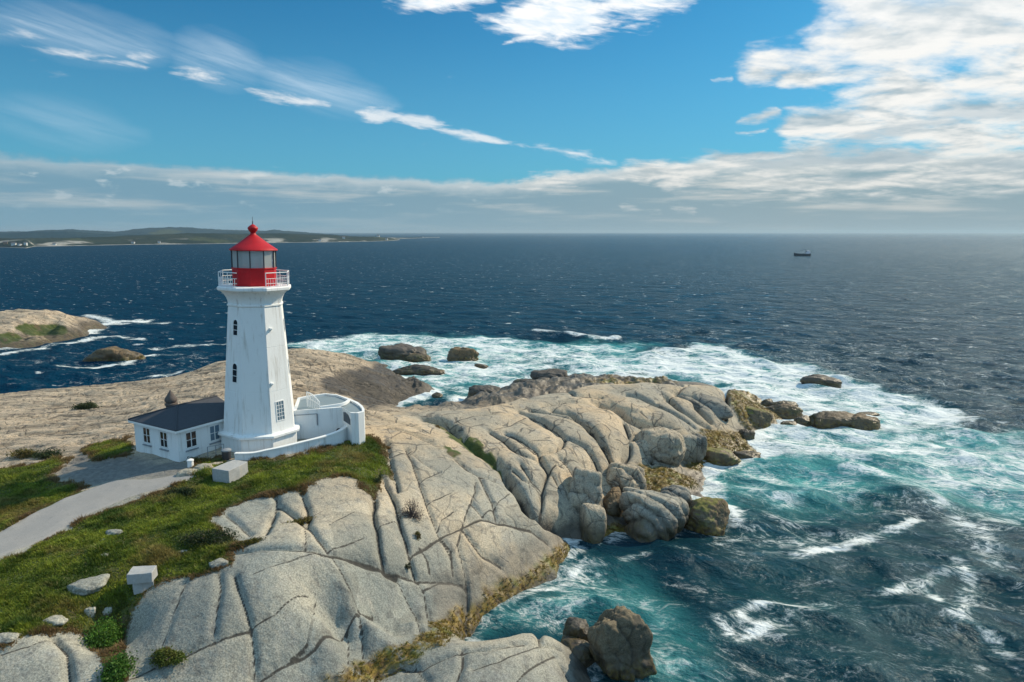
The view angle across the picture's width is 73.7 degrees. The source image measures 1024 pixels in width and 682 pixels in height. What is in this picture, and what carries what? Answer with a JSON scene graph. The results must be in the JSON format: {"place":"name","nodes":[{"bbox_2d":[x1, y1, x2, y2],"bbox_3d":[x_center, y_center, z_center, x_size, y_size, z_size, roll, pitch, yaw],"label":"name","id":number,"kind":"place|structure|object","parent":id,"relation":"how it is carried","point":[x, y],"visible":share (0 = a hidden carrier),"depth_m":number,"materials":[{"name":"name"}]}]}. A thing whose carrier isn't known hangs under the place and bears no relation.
{"place":"outdoors","nodes":[
{"label":"outdoors","id":0,"kind":"place"},
{"bbox_2d":[0,309,106,347],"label":"islet","id":1,"kind":"object","parent":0,"point":[23,328],"visible":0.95,"depth_m":142.93,"materials":[{"name":"stone"}]},
{"bbox_2d":[0,475,195,556],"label":"path","id":2,"kind":"structure","parent":0,"point":[41,524],"depth_m":38.72,"materials":[{"name":"concrete"}]},
{"bbox_2d":[0,227,321,234],"bbox_3d":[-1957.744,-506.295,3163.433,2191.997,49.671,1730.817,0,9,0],"label":"hills","id":3,"kind":"structure","parent":0,"point":[167,230],"depth_m":3205.88,"materials":[{"name":"green plant"}]},
{"bbox_2d":[0,231,344,238],"bbox_3d":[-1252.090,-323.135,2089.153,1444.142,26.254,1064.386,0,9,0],"label":"nearer hills","id":4,"kind":"structure","parent":0,"point":[59,234],"depth_m":2002.66,"materials":[{"name":"green plant"}]},
{"bbox_2d":[0,233,399,247],"bbox_3d":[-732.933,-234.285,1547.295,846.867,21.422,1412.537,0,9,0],"label":"shore","id":5,"kind":"structure","parent":0,"point":[199,238],"depth_m":1314.79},
{"bbox_2d":[0,348,782,681],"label":"headland","id":6,"kind":"structure","parent":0,"point":[334,588],"depth_m":41.28,"materials":[{"name":"stone"}]},
{"bbox_2d":[0,632,20,643],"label":"rock","id":7,"kind":"object","parent":6,"relation":"on","point":[7,637],"visible":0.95,"depth_m":28.07,"materials":[{"name":"stone"}]},
{"bbox_2d":[6,447,35,459],"bbox_3d":[-35.620,8.174,49.762,2.483,1.100,1.580,0,9,0],"label":"shrub","id":8,"kind":"object","parent":6,"relation":"on","point":[23,453],"visible":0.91,"depth_m":49.49,"materials":[{"name":"green plant"}]},
{"bbox_2d":[25,447,64,459],"bbox_3d":[-33.924,8.273,49.579,2.870,1.022,1.676,0,9,0],"label":"shrub","id":9,"kind":"object","parent":6,"relation":"on","point":[46,454],"visible":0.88,"depth_m":49.45,"materials":[{"name":"green plant"}]},
{"bbox_2d":[42,615,67,625],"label":"rock","id":10,"kind":"object","parent":6,"relation":"on","point":[57,620],"visible":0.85,"depth_m":29.57,"materials":[{"name":"stone"}]},
{"bbox_2d":[67,401,101,409],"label":"shrub","id":11,"kind":"object","parent":6,"relation":"on","point":[86,405],"visible":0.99,"depth_m":67.95,"materials":[{"name":"green plant"}]},
{"bbox_2d":[67,574,109,595],"bbox_3d":[-19.753,11.498,31.754,1.799,0.791,1.055,-3,10,-20],"label":"rock","id":12,"kind":"object","parent":6,"relation":"on","point":[87,586],"visible":0.88,"depth_m":31.52,"materials":[{"name":"stone"}]},
{"bbox_2d":[84,607,95,617],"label":"rock","id":13,"kind":"object","parent":6,"relation":"on","point":[89,611],"visible":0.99,"depth_m":30.67,"materials":[{"name":"stone"}]},
{"bbox_2d":[78,612,127,649],"bbox_3d":[-17.949,13.181,30.140,1.920,1.966,3.173,0,9,0],"label":"shrub","id":14,"kind":"object","parent":6,"relation":"on","point":[101,635],"visible":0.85,"depth_m":29.94,"materials":[{"name":"green plant"}]},
{"bbox_2d":[102,607,111,615],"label":"rock","id":15,"kind":"object","parent":6,"relation":"on","point":[106,610],"visible":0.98,"depth_m":31.07,"materials":[{"name":"stone"}]},
{"bbox_2d":[106,529,122,535],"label":"rock","id":16,"kind":"object","parent":6,"relation":"on","point":[114,531],"visible":0.84,"depth_m":35.74,"materials":[{"name":"stone"}]},
{"bbox_2d":[96,646,138,681],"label":"shrub","id":17,"kind":"object","parent":6,"relation":"on","point":[115,670],"visible":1,"depth_m":27.51,"materials":[{"name":"green plant"}]},
{"bbox_2d":[132,580,153,594],"bbox_3d":[-17.311,11.441,32.029,0.871,0.591,0.556,-6,11,-34],"label":"stone block","id":18,"kind":"object","parent":6,"relation":"on","point":[140,588],"depth_m":31.76,"materials":[{"name":"stone"}]},
{"bbox_2d":[127,565,157,584],"bbox_3d":[-17.289,10.927,31.945,1.108,0.526,0.801,-1,11,-8],"label":"stone block","id":19,"kind":"object","parent":18,"relation":"on","point":[141,574],"depth_m":31.65,"materials":[{"name":"stone"}]},
{"bbox_2d":[146,645,191,668],"bbox_3d":[-14.482,13.255,28.710,1.963,0.717,1.177,3,10,20],"label":"shrub","id":20,"kind":"object","parent":6,"relation":"on","point":[164,656],"visible":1,"depth_m":28.58,"materials":[{"name":"green plant"}]},
{"bbox_2d":[128,390,223,461],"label":"house","id":21,"kind":"structure","parent":6,"relation":"on","point":[173,430],"depth_m":46.66,"materials":[{"name":"white paint"}]},
{"bbox_2d":[142,427,151,446],"bbox_3d":[-25.046,6.566,46.780,0.892,1.280,0.495,1,9,6],"label":"window","id":22,"kind":"structure","parent":21,"relation":"in","point":[146,431],"depth_m":46.78,"materials":[{"name":"white paint"}]},
{"bbox_2d":[159,431,168,451],"bbox_3d":[-23.383,6.720,45.812,0.892,1.280,0.495,1,9,6],"label":"window","id":23,"kind":"structure","parent":21,"relation":"in","point":[163,435],"depth_m":45.83,"materials":[{"name":"white paint"}]},
{"bbox_2d":[185,430,198,451],"bbox_3d":[-21.529,6.710,45.875,0.495,1.280,0.892,1,9,6],"label":"window","id":24,"kind":"structure","parent":21,"relation":"in","point":[191,437],"depth_m":45.86,"materials":[{"name":"white paint"}]},
{"bbox_2d":[209,424,220,444],"bbox_3d":[-20.616,6.466,47.406,0.495,1.280,0.892,1,9,6],"label":"window","id":25,"kind":"structure","parent":21,"relation":"in","point":[213,430],"depth_m":47.38,"materials":[{"name":"blue glass"}]},
{"bbox_2d":[166,486,199,496],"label":"shrub","id":26,"kind":"object","parent":6,"relation":"on","point":[185,489],"visible":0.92,"depth_m":40.21,"materials":[{"name":"green plant"}]},
{"bbox_2d":[176,468,196,476],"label":"rock","id":27,"kind":"object","parent":6,"relation":"on","point":[184,472],"visible":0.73,"depth_m":42.72,"materials":[{"name":"stone"}]},
{"bbox_2d":[187,458,193,466],"bbox_3d":[-20.921,8.006,44.425,0.440,0.720,0.418,0,9,0],"label":"bollard","id":28,"kind":"object","parent":6,"relation":"on","point":[190,462],"visible":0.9,"depth_m":44.28,"materials":[{"name":"white paint"}]},
{"bbox_2d":[184,456,213,463],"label":"grass tuft","id":29,"kind":"object","parent":6,"relation":"on","point":[197,459],"visible":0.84,"depth_m":45.05,"materials":[{"name":"green plant"}]},
{"bbox_2d":[193,463,212,470],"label":"rock","id":30,"kind":"object","parent":6,"relation":"on","point":[202,465],"visible":0.52,"depth_m":43.62,"materials":[{"name":"stone"}]},
{"bbox_2d":[173,526,241,548],"bbox_3d":[-15.523,10.042,35.092,3.671,1.081,2.212,0,9,0],"label":"shrub","id":31,"kind":"object","parent":6,"relation":"on","point":[195,537],"visible":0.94,"depth_m":34.80,"materials":[{"name":"green plant"}]},
{"bbox_2d":[207,444,223,454],"bbox_3d":[-20.029,7.513,46.180,1.070,1.000,0.048,-6,11,-33],"label":"handrail","id":32,"kind":"object","parent":6,"relation":"on","point":[215,448],"visible":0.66,"depth_m":46.09,"materials":[{"name":"grey metal"}]},
{"bbox_2d":[209,558,228,568],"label":"rock","id":33,"kind":"object","parent":6,"relation":"on","point":[221,562],"visible":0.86,"depth_m":32.72,"materials":[{"name":"stone"}]},
{"bbox_2d":[0,424,439,681],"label":"grass","id":34,"kind":"structure","parent":6,"relation":"on","point":[144,552],"depth_m":36.45,"materials":[{"name":"green plant"}]},
{"bbox_2d":[221,448,230,459],"bbox_3d":[-19.069,7.583,45.596,0.660,0.880,0.660,0,9,0],"label":"litter bin","id":35,"kind":"object","parent":6,"relation":"on","point":[226,453],"visible":0.98,"depth_m":45.38,"materials":[{"name":"metal"}]},
{"bbox_2d":[212,460,247,482],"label":"stone block","id":36,"kind":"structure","parent":6,"relation":"on","point":[230,471],"depth_m":41.98,"materials":[{"name":"stone"}]},
{"bbox_2d":[232,535,266,547],"bbox_3d":[-13.381,10.138,34.542,2.277,0.581,0.680,-4,10,-25],"label":"grass tuft","id":37,"kind":"object","parent":6,"relation":"on","point":[250,541],"visible":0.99,"depth_m":34.46,"materials":[{"name":"green plant"}]},
{"bbox_2d":[217,217,299,452],"bbox_3d":[-18.076,-0.164,48.074,5.397,16.891,5.396,-2,9,-14],"label":"lighthouse","id":38,"kind":"object","parent":6,"relation":"on","point":[258,408],"visible":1,"depth_m":46.63,"materials":[{"name":"white paint"}]},
{"bbox_2d":[232,363,237,382],"bbox_3d":[-18.905,2.178,46.589,0.539,1.379,0.178,5,10,30],"label":"window","id":39,"kind":"structure","parent":38,"relation":"in","point":[234,367],"depth_m":46.58,"materials":[{"name":"black glass"}]},
{"bbox_2d":[233,319,237,335],"bbox_3d":[-18.747,-0.913,46.302,0.515,1.130,0.157,5,10,30],"label":"window","id":40,"kind":"structure","parent":38,"relation":"in","point":[235,323],"depth_m":46.30,"materials":[{"name":"black glass"}]},
{"bbox_2d":[275,400,284,421],"bbox_3d":[-16.168,4.850,47.618,0.143,1.429,0.754,5,10,30],"label":"window","id":41,"kind":"structure","parent":38,"relation":"in","point":[280,409],"depth_m":47.62,"materials":[{"name":"white glass"}]},
{"bbox_2d":[269,511,321,528],"bbox_3d":[-11.510,9.838,37.355,4.108,0.887,0.814,-7,11,-37],"label":"grass tuft","id":42,"kind":"object","parent":6,"relation":"on","point":[306,519],"visible":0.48,"depth_m":37.25,"materials":[{"name":"green plant"}]},
{"bbox_2d":[234,392,364,459],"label":"entrance terrace","id":43,"kind":"structure","parent":6,"relation":"on","point":[327,419],"depth_m":49.95,"materials":[{"name":"white paint"}]},
{"bbox_2d":[373,474,382,482],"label":"shrub","id":44,"kind":"object","parent":6,"relation":"on","point":[376,480],"visible":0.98,"depth_m":43.28,"materials":[{"name":"green plant"}]},
{"bbox_2d":[397,498,426,521],"bbox_3d":[-6.134,10.374,41.481,1.912,1.838,1.308,0,9,0],"label":"shrub","id":45,"kind":"object","parent":6,"relation":"on","point":[410,513],"visible":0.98,"depth_m":41.38,"materials":[{"name":"brown plant"}]},
{"bbox_2d":[415,530,421,540],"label":"grass tuft","id":46,"kind":"object","parent":6,"relation":"on","point":[418,534],"visible":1,"depth_m":39.72,"materials":[{"name":"green plant"}]},
{"bbox_2d":[467,385,500,397],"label":"boulder","id":47,"kind":"object","parent":6,"relation":"on","point":[474,390],"visible":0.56,"depth_m":90.19,"materials":[{"name":"grey stone"}]},
{"bbox_2d":[512,378,535,382],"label":"boulder","id":48,"kind":"object","parent":6,"relation":"on","point":[519,380],"visible":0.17,"depth_m":97.50,"materials":[{"name":"grey stone"}]},
{"bbox_2d":[530,368,567,378],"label":"boulder","id":49,"kind":"object","parent":6,"relation":"on","point":[546,373],"visible":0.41,"depth_m":98.31,"materials":[{"name":"grey stone"}]},
{"bbox_2d":[324,391,782,681],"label":"rockweed","id":50,"kind":"object","parent":6,"relation":"on","point":[450,633],"visible":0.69,"depth_m":42.46,"materials":[{"name":"brown plant"}]},
{"bbox_2d":[563,617,588,641],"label":"boulder","id":51,"kind":"object","parent":6,"relation":"on","point":[576,627],"visible":0.63,"depth_m":36.53,"materials":[{"name":"grey stone"}]},
{"bbox_2d":[561,635,594,667],"bbox_3d":[3.452,16.384,35.758,2.176,1.382,1.941,2,9,14],"label":"boulder","id":52,"kind":"object","parent":6,"relation":"on","point":[579,649],"visible":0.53,"depth_m":35.28,"materials":[{"name":"grey stone"}]},
{"bbox_2d":[567,466,602,513],"bbox_3d":[5.501,12.479,52.175,2.810,5.487,3.743,10,-7,10],"label":"boulder","id":53,"kind":"object","parent":6,"relation":"on","point":[585,485],"visible":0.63,"depth_m":50.69,"materials":[{"name":"stone"}]},
{"bbox_2d":[579,503,606,543],"bbox_3d":[5.856,13.406,49.307,1.793,3.222,2.058,4,-2,-11],"label":"boulder","id":54,"kind":"object","parent":6,"relation":"on","point":[593,522],"visible":0.9,"depth_m":48.56,"materials":[{"name":"stone"}]},
{"bbox_2d":[603,487,622,516],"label":"boulder","id":55,"kind":"object","parent":6,"relation":"on","point":[611,502],"visible":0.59,"depth_m":52.33,"materials":[{"name":"grey stone"}]},
{"bbox_2d":[606,462,646,493],"bbox_3d":[9.116,11.913,56.123,3.324,3.826,3.455,16,-7,-22],"label":"boulder","id":56,"kind":"object","parent":6,"relation":"on","point":[620,475],"visible":0.66,"depth_m":55.10,"materials":[{"name":"stone"}]},
{"bbox_2d":[636,440,653,464],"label":"boulder","id":57,"kind":"object","parent":6,"relation":"on","point":[643,445],"visible":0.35,"depth_m":61.97,"materials":[{"name":"stone"}]},
{"bbox_2d":[619,487,688,542],"bbox_3d":[10.600,14.224,51.148,5.170,5.766,4.408,14,-5,-24],"label":"boulder","id":58,"kind":"object","parent":6,"relation":"on","point":[649,515],"visible":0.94,"depth_m":49.70,"materials":[{"name":"stone"}]},
{"bbox_2d":[635,426,686,466],"bbox_3d":[13.879,10.091,63.425,4.642,4.037,4.064,-2,9,-14],"label":"boulder","id":59,"kind":"object","parent":6,"relation":"on","point":[666,445],"visible":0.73,"depth_m":61.89,"materials":[{"name":"stone"}]},
{"bbox_2d":[660,484,691,506],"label":"boulder","id":60,"kind":"object","parent":6,"relation":"on","point":[682,492],"visible":0.43,"depth_m":53.61,"materials":[{"name":"grey stone"}]},
{"bbox_2d":[682,434,696,462],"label":"boulder","id":61,"kind":"object","parent":6,"relation":"on","point":[690,454],"visible":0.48,"depth_m":63.83,"materials":[{"name":"stone"}]},
{"bbox_2d":[677,395,709,412],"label":"boulder","id":62,"kind":"object","parent":6,"relation":"on","point":[697,405],"visible":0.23,"depth_m":74.05,"materials":[{"name":"grey stone"}]},
{"bbox_2d":[694,433,706,461],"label":"boulder","id":63,"kind":"object","parent":6,"relation":"on","point":[701,445],"visible":0.6,"depth_m":64.12,"materials":[{"name":"grey stone"}]},
{"bbox_2d":[684,497,729,535],"bbox_3d":[14.783,13.474,51.730,3.293,2.940,3.228,-5,10,-30],"label":"boulder","id":64,"kind":"object","parent":6,"relation":"on","point":[709,516],"visible":0.79,"depth_m":50.93,"materials":[{"name":"stone"}]},
{"bbox_2d":[694,393,733,419],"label":"boulder","id":65,"kind":"object","parent":6,"relation":"on","point":[721,409],"visible":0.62,"depth_m":73.77,"materials":[{"name":"grey stone"}]},
{"bbox_2d":[704,447,740,465],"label":"boulder","id":66,"kind":"object","parent":6,"relation":"on","point":[720,456],"visible":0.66,"depth_m":64.90,"materials":[{"name":"stone"}]},
{"bbox_2d":[733,451,760,458],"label":"boulder","id":67,"kind":"object","parent":6,"relation":"on","point":[745,454],"visible":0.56,"depth_m":66.95,"materials":[{"name":"grey stone"}]},
{"bbox_2d":[739,429,754,439],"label":"boulder","id":68,"kind":"object","parent":6,"relation":"on","point":[746,434],"visible":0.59,"depth_m":72.69,"materials":[{"name":"grey stone"}]},
{"bbox_2d":[745,406,772,427],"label":"boulder","id":69,"kind":"object","parent":6,"relation":"on","point":[761,417],"visible":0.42,"depth_m":77.52,"materials":[{"name":"grey stone"}]},
{"bbox_2d":[760,398,772,406],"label":"boulder","id":70,"kind":"object","parent":6,"relation":"on","point":[766,402],"visible":0.59,"depth_m":87.42,"materials":[{"name":"grey stone"}]},
{"bbox_2d":[768,400,798,406],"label":"boulder","id":71,"kind":"object","parent":6,"relation":"on","point":[785,402],"visible":0.37,"depth_m":86.72,"materials":[{"name":"grey stone"}]},
{"bbox_2d":[766,403,802,418],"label":"boulder","id":72,"kind":"object","parent":6,"relation":"on","point":[786,411],"visible":0.63,"depth_m":82.38,"materials":[{"name":"grey stone"}]},
{"bbox_2d":[780,421,796,424],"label":"boulder","id":73,"kind":"object","parent":6,"relation":"on","point":[788,423],"visible":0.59,"depth_m":78.77,"materials":[{"name":"grey stone"}]},
{"bbox_2d":[396,237,439,238],"bbox_3d":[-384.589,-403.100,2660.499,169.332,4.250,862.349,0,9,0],"label":"spit","id":74,"kind":"structure","parent":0,"point":[418,237],"depth_m":2663.97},
{"bbox_2d":[0,233,1023,681],"bbox_3d":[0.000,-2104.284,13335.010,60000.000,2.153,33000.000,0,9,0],"label":"sea","id":75,"kind":"structure","parent":0,"point":[890,549],"depth_m":112.77,"materials":[{"name":"blue liquid"}]},
{"bbox_2d":[83,346,145,361],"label":"boulder","id":76,"kind":"object","parent":75,"relation":"in","point":[113,353],"visible":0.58,"depth_m":117.05,"materials":[{"name":"stone"}]},
{"bbox_2d":[378,343,426,360],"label":"boulder","id":77,"kind":"object","parent":75,"relation":"in","point":[399,351],"visible":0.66,"depth_m":119.72,"materials":[{"name":"grey stone"}]},
{"bbox_2d":[404,353,430,361],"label":"boulder","id":78,"kind":"object","parent":75,"relation":"in","point":[416,357],"visible":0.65,"depth_m":118.48,"materials":[{"name":"grey stone"}]},
{"bbox_2d":[393,364,444,374],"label":"boulder","id":79,"kind":"object","parent":75,"relation":"in","point":[415,369],"visible":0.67,"depth_m":107.39,"materials":[{"name":"grey stone"}]},
{"bbox_2d":[432,392,442,397],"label":"boulder","id":80,"kind":"object","parent":75,"relation":"in","point":[437,395],"visible":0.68,"depth_m":91.98,"materials":[{"name":"grey stone"}]},
{"bbox_2d":[447,347,478,361],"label":"boulder","id":81,"kind":"object","parent":75,"relation":"in","point":[462,354],"visible":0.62,"depth_m":117.42,"materials":[{"name":"stone"}]},
{"bbox_2d":[475,364,487,368],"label":"boulder","id":82,"kind":"object","parent":75,"relation":"in","point":[482,366],"visible":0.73,"depth_m":112.91,"materials":[{"name":"grey stone"}]},
{"bbox_2d":[587,606,656,681],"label":"boulder","id":83,"kind":"object","parent":75,"relation":"in","point":[620,639],"visible":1,"depth_m":33.64,"materials":[{"name":"grey stone"}]},
{"bbox_2d":[794,415,809,426],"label":"boulder","id":84,"kind":"object","parent":75,"relation":"in","point":[803,420],"visible":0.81,"depth_m":79.61,"materials":[{"name":"grey stone"}]},
{"bbox_2d":[794,249,810,255],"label":"fishing boat","id":85,"kind":"object","parent":75,"relation":"on","point":[807,253],"visible":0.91,"depth_m":638.78,"materials":[{"name":"paint"}]},
{"bbox_2d":[800,374,841,387],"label":"boulder","id":86,"kind":"object","parent":75,"relation":"in","point":[820,379],"visible":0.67,"depth_m":98.14,"materials":[{"name":"grey stone"}]},
{"bbox_2d":[809,411,854,428],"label":"boulder","id":87,"kind":"object","parent":75,"relation":"in","point":[827,419],"visible":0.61,"depth_m":78.30,"materials":[{"name":"grey stone"}]},
{"bbox_2d":[848,413,880,430],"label":"boulder","id":88,"kind":"object","parent":75,"relation":"in","point":[861,421],"visible":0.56,"depth_m":77.40,"materials":[{"name":"grey stone"}]},
{"bbox_2d":[856,412,879,415],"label":"boulder","id":89,"kind":"object","parent":75,"relation":"in","point":[872,413],"visible":0.49,"depth_m":82.90,"materials":[{"name":"grey stone"}]},
{"bbox_2d":[0,0,1023,232],"label":"sky","id":90,"kind":"structure","parent":0,"point":[311,116],"materials":[{"name":"blue"}]}
]}

